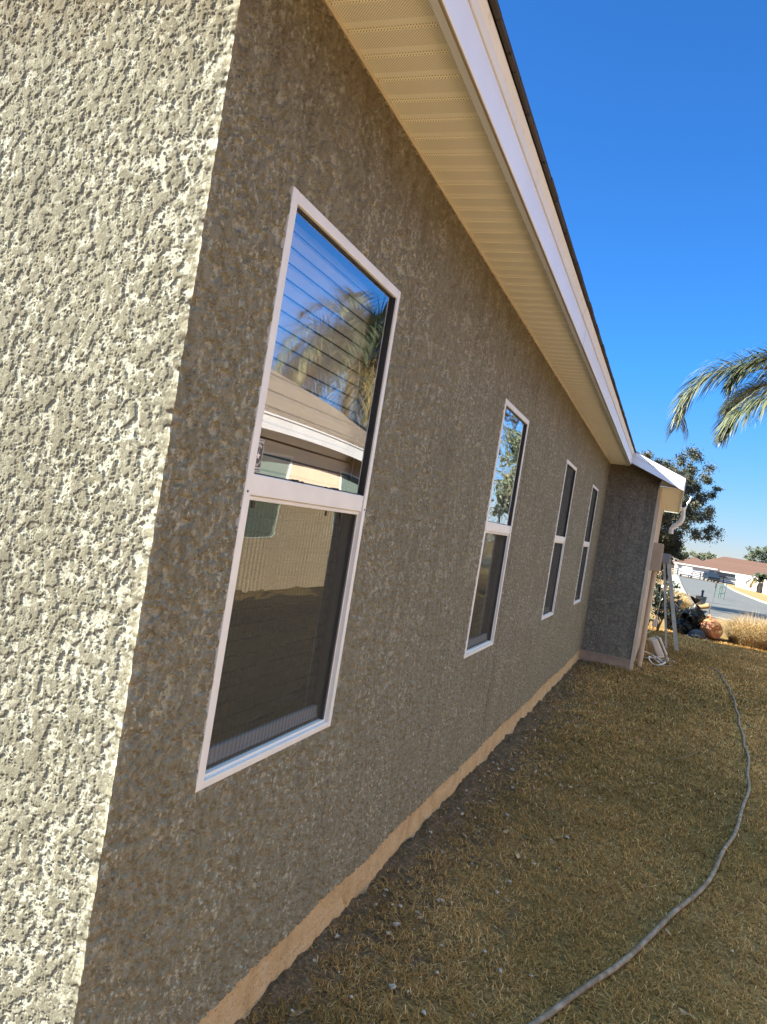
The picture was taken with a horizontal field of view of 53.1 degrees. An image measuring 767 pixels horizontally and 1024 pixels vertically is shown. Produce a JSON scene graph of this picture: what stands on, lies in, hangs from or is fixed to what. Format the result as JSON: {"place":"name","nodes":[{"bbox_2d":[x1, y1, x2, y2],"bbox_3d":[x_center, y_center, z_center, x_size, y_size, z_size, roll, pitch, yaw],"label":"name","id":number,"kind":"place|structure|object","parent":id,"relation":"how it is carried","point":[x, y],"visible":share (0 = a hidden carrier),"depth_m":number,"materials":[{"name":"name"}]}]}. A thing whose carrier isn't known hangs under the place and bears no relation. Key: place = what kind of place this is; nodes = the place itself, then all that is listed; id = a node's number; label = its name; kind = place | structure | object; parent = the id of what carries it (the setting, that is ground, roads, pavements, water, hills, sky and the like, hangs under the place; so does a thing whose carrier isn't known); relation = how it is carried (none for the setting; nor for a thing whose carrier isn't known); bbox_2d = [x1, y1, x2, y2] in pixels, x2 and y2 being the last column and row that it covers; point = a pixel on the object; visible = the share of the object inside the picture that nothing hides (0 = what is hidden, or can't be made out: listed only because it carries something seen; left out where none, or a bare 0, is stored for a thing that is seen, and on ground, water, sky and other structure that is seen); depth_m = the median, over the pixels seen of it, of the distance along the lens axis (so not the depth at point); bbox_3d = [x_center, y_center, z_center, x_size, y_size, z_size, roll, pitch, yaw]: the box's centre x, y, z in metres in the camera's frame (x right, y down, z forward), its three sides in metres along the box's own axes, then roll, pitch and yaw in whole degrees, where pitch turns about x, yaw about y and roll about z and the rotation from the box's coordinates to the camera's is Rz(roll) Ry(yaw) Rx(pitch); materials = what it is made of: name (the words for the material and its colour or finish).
{"place":"outdoors","nodes":[
{"label":"outdoors","id":0,"kind":"place"},
{"bbox_2d":[234,571,766,1023],"bbox_3d":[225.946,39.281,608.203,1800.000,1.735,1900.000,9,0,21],"label":"lawn ground","id":1,"kind":"structure","parent":0,"point":[302,978],"depth_m":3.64,"materials":[{"name":"brown plant"}]},
{"bbox_2d":[0,0,691,1023],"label":"stucco house","id":2,"kind":"structure","parent":1,"relation":"on","point":[338,494],"depth_m":2.02,"materials":[{"name":"grey"}]},
{"bbox_2d":[195,186,400,792],"bbox_3d":[-0.245,-0.043,2.282,0.101,1.520,0.845,9,0,21],"label":"window","id":3,"kind":"structure","parent":2,"relation":"in","point":[282,630],"depth_m":2.29,"materials":[{"name":"glass"}]},
{"bbox_2d":[463,398,528,658],"bbox_3d":[0.681,0.111,4.725,0.067,1.500,0.770,9,0,21],"label":"window","id":4,"kind":"structure","parent":2,"relation":"in","point":[498,524],"depth_m":4.79,"materials":[{"name":"white glass"}]},
{"bbox_2d":[541,459,576,619],"bbox_3d":[1.661,0.270,7.360,0.065,1.490,0.760,9,0,21],"label":"window","id":5,"kind":"structure","parent":2,"relation":"in","point":[570,473],"depth_m":7.48,"materials":[{"name":"white glass"}]},
{"bbox_2d":[573,485,598,604],"bbox_3d":[2.538,0.413,9.718,0.065,1.490,0.760,9,0,21],"label":"window","id":6,"kind":"structure","parent":2,"relation":"in","point":[594,494],"depth_m":9.90,"materials":[{"name":"white glass"}]},
{"bbox_2d":[637,542,663,666],"bbox_3d":[3.971,1.401,11.492,0.159,1.890,0.330,9,0,21],"label":"electric meter box","id":7,"kind":"object","parent":2,"relation":"attached to","point":[656,558],"visible":0.9,"depth_m":11.44,"materials":[{"name":"beige paint"}]},
{"bbox_2d":[647,572,661,632],"bbox_3d":[4.421,1.481,12.591,0.232,1.110,0.070,9,0,21],"label":"hanging cord","id":8,"kind":"object","parent":2,"relation":"hanging from","point":[654,622],"visible":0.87,"depth_m":12.55,"materials":[{"name":"plastic"}]},
{"bbox_2d":[269,689,764,1016],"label":"gravel bits","id":9,"kind":"object","parent":1,"relation":"on","point":[392,986],"visible":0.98,"depth_m":3.57,"materials":[{"name":"stone"}]},
{"bbox_2d":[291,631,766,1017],"bbox_3d":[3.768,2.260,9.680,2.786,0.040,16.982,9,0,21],"label":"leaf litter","id":10,"kind":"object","parent":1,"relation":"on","point":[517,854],"visible":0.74,"depth_m":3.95,"materials":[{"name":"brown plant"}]},
{"bbox_2d":[526,666,750,1023],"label":"garden hose","id":11,"kind":"object","parent":1,"relation":"on","point":[593,981],"visible":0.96,"depth_m":3.43,"materials":[{"name":"grey rubber"}]},
{"bbox_2d":[648,636,667,657],"bbox_3d":[4.440,2.188,12.431,0.289,0.338,0.260,9,0,7],"label":"plastic case","id":12,"kind":"object","parent":1,"relation":"on","point":[657,645],"visible":0.95,"depth_m":12.31,"materials":[{"name":"beige plastic"}]},
{"bbox_2d":[643,651,674,666],"bbox_3d":[4.343,2.323,12.097,0.518,0.138,0.620,9,0,-13],"label":"tubing coil","id":13,"kind":"object","parent":1,"relation":"on","point":[655,658],"visible":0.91,"depth_m":12.09,"materials":[{"name":"white plastic"}]},
{"bbox_2d":[648,580,683,631],"bbox_3d":[6.229,2.082,17.352,1.021,1.218,1.265,9,0,21],"label":"shrub","id":14,"kind":"object","parent":1,"relation":"on","point":[657,599],"visible":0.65,"depth_m":17.19,"materials":[{"name":"green plant"}]},
{"bbox_2d":[662,553,678,650],"bbox_3d":[5.412,1.686,14.476,0.548,1.748,0.530,9,0,21],"label":"stepladder","id":15,"kind":"object","parent":1,"relation":"on","point":[665,558],"visible":0.94,"depth_m":14.27,"materials":[{"name":"metal"}]},
{"bbox_2d":[656,511,688,590],"bbox_3d":[12.159,1.723,33.267,1.868,4.227,2.366,9,0,21],"label":"oak tree","id":16,"kind":"object","parent":1,"relation":"on","point":[669,546],"visible":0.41,"depth_m":32.76,"materials":[{"name":"green plant"}]},
{"bbox_2d":[671,613,693,634],"bbox_3d":[6.901,2.556,17.653,0.505,0.492,0.511,9,0,21],"label":"trash bag","id":17,"kind":"object","parent":1,"relation":"on","point":[684,626],"visible":0.74,"depth_m":17.50,"materials":[{"name":"black plastic"}]},
{"bbox_2d":[678,547,689,559],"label":"tree","id":18,"kind":"object","parent":1,"relation":"on","point":[686,553],"visible":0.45,"depth_m":193.18,"materials":[{"name":"green plant"}]},
{"bbox_2d":[641,443,727,553],"bbox_3d":[10.954,0.329,32.172,6.485,6.581,5.792,9,0,21],"label":"oak tree","id":19,"kind":"object","parent":1,"relation":"on","point":[692,488],"visible":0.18,"depth_m":31.01,"materials":[{"name":"green plant"}]},
{"bbox_2d":[678,596,705,629],"bbox_3d":[7.186,2.404,17.846,0.605,0.885,0.603,9,0,21],"label":"trash bag","id":20,"kind":"object","parent":1,"relation":"on","point":[694,612],"visible":0.52,"depth_m":17.67,"materials":[{"name":"black plastic"}]},
{"bbox_2d":[698,603,709,608],"bbox_3d":[7.414,2.183,17.762,0.258,0.178,0.120,9,0,32],"label":"log","id":21,"kind":"object","parent":20,"relation":"on","point":[705,606],"visible":1,"depth_m":17.72,"materials":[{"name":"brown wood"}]},
{"bbox_2d":[688,551,704,560],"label":"tree","id":22,"kind":"object","parent":1,"relation":"on","point":[693,554],"visible":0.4,"depth_m":191.79,"materials":[{"name":"green plant"}]},
{"bbox_2d":[687,629,706,639],"bbox_3d":[7.040,2.747,17.218,0.426,0.218,0.419,9,0,21],"label":"rock","id":23,"kind":"object","parent":1,"relation":"on","point":[697,633],"visible":0.9,"depth_m":17.09,"materials":[{"name":"black stone"}]},
{"bbox_2d":[671,567,735,585],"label":"rail fence","id":24,"kind":"object","parent":1,"relation":"on","point":[700,574],"visible":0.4,"depth_m":139.04,"materials":[{"name":"black paint"}]},
{"bbox_2d":[701,551,716,559],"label":"tree","id":25,"kind":"object","parent":1,"relation":"on","point":[705,556],"visible":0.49,"depth_m":191.75,"materials":[{"name":"green plant"}]},
{"bbox_2d":[699,614,722,639],"bbox_3d":[7.478,2.669,17.577,0.480,0.615,0.591,9,0,-7],"label":"terracotta pot","id":26,"kind":"object","parent":1,"relation":"on","point":[711,626],"visible":0.71,"depth_m":17.34,"materials":[{"name":"orange ceramic"}]},
{"bbox_2d":[664,342,766,449],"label":"palm tree","id":27,"kind":"object","parent":1,"relation":"on","point":[730,410],"visible":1,"depth_m":18.03,"materials":[{"name":"green plant"}]},
{"bbox_2d":[674,557,766,583],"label":"house","id":28,"kind":"structure","parent":1,"relation":"on","point":[729,567],"depth_m":160.07,"materials":[{"name":"white"}]},
{"bbox_2d":[717,571,735,579],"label":"window","id":29,"kind":"structure","parent":28,"relation":"in","point":[722,574],"depth_m":158.17,"materials":[{"name":"grey"}]},
{"bbox_2d":[695,612,766,649],"bbox_3d":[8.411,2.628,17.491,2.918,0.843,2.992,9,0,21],"label":"ornamental grass","id":30,"kind":"object","parent":1,"relation":"on","point":[735,634],"depth_m":17.21,"materials":[{"name":"beige plant"}]},
{"bbox_2d":[734,575,766,594],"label":"vinyl fence","id":31,"kind":"object","parent":1,"relation":"on","point":[741,581],"visible":0.63,"depth_m":121.33,"materials":[{"name":"white plastic"}]},
{"bbox_2d":[743,546,766,562],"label":"pine tree","id":32,"kind":"object","parent":1,"relation":"on","point":[756,554],"visible":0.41,"depth_m":176.06,"materials":[{"name":"green plant"}]},
{"bbox_2d":[745,572,766,592],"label":"palm tree","id":33,"kind":"object","parent":1,"relation":"on","point":[761,577],"visible":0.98,"depth_m":105.88,"materials":[{"name":"green plant"}]},
{"bbox_2d":[498,0,766,560],"label":"sky","id":34,"kind":"structure","parent":0,"point":[650,116],"materials":[{"name":"blue"}]},
{"bbox_2d":[662,558,678,571],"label":"cottage","id":35,"kind":"structure","parent":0,"point":[673,566],"depth_m":182.97,"materials":[{"name":"white"}]},
{"bbox_2d":[667,600,682,629],"bbox_3d":[6.963,2.446,18.224,0.487,0.731,0.496,9,0,21],"label":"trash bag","id":36,"kind":"object","parent":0,"point":[669,622],"visible":0.24,"depth_m":18.14,"materials":[{"name":"black plastic"}]},
{"bbox_2d":[672,574,682,592],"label":"sidewalk","id":37,"kind":"structure","parent":0,"point":[675,578],"depth_m":80.17,"materials":[{"name":"concrete"}]},
{"bbox_2d":[653,587,710,612],"bbox_3d":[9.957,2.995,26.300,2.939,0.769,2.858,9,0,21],"label":"ornamental grass","id":38,"kind":"object","parent":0,"point":[684,605],"depth_m":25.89,"materials":[{"name":"beige plant"}]},
{"bbox_2d":[696,590,706,604],"bbox_3d":[13.716,3.701,33.145,0.460,0.680,0.460,9,0,21],"label":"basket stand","id":39,"kind":"object","parent":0,"point":[703,600],"visible":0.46,"depth_m":32.99,"materials":[{"name":"metal"}]},
{"bbox_2d":[713,583,726,598],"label":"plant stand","id":40,"kind":"object","parent":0,"point":[720,586],"visible":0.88,"depth_m":47.27,"materials":[{"name":"green paint"}]},
{"bbox_2d":[678,575,766,624],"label":"road","id":41,"kind":"structure","parent":0,"point":[731,603],"depth_m":45.76,"materials":[{"name":"grey asphalt"}]},
{"bbox_2d":[677,575,686,594],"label":"kerb","id":42,"kind":"structure","parent":41,"relation":"on","point":[684,591],"depth_m":59.60,"materials":[{"name":"concrete"}]},
{"bbox_2d":[680,566,693,577],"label":"pickup truck","id":43,"kind":"object","parent":41,"relation":"on","point":[688,571],"visible":0.97,"depth_m":131.06,"materials":[{"name":"grey paint"}]},
{"bbox_2d":[702,571,719,582],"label":"dark suv","id":44,"kind":"object","parent":41,"relation":"on","point":[707,575],"visible":0.99,"depth_m":134.10,"materials":[{"name":"black paint"}]},
{"bbox_2d":[705,615,757,624],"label":"kerb","id":45,"kind":"structure","parent":41,"relation":"on","point":[722,618],"depth_m":25.72,"materials":[{"name":"concrete"}]},
{"bbox_2d":[724,583,766,603],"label":"kerb","id":46,"kind":"structure","parent":41,"relation":"on","point":[759,600],"depth_m":65.99,"materials":[{"name":"concrete"}]}
]}

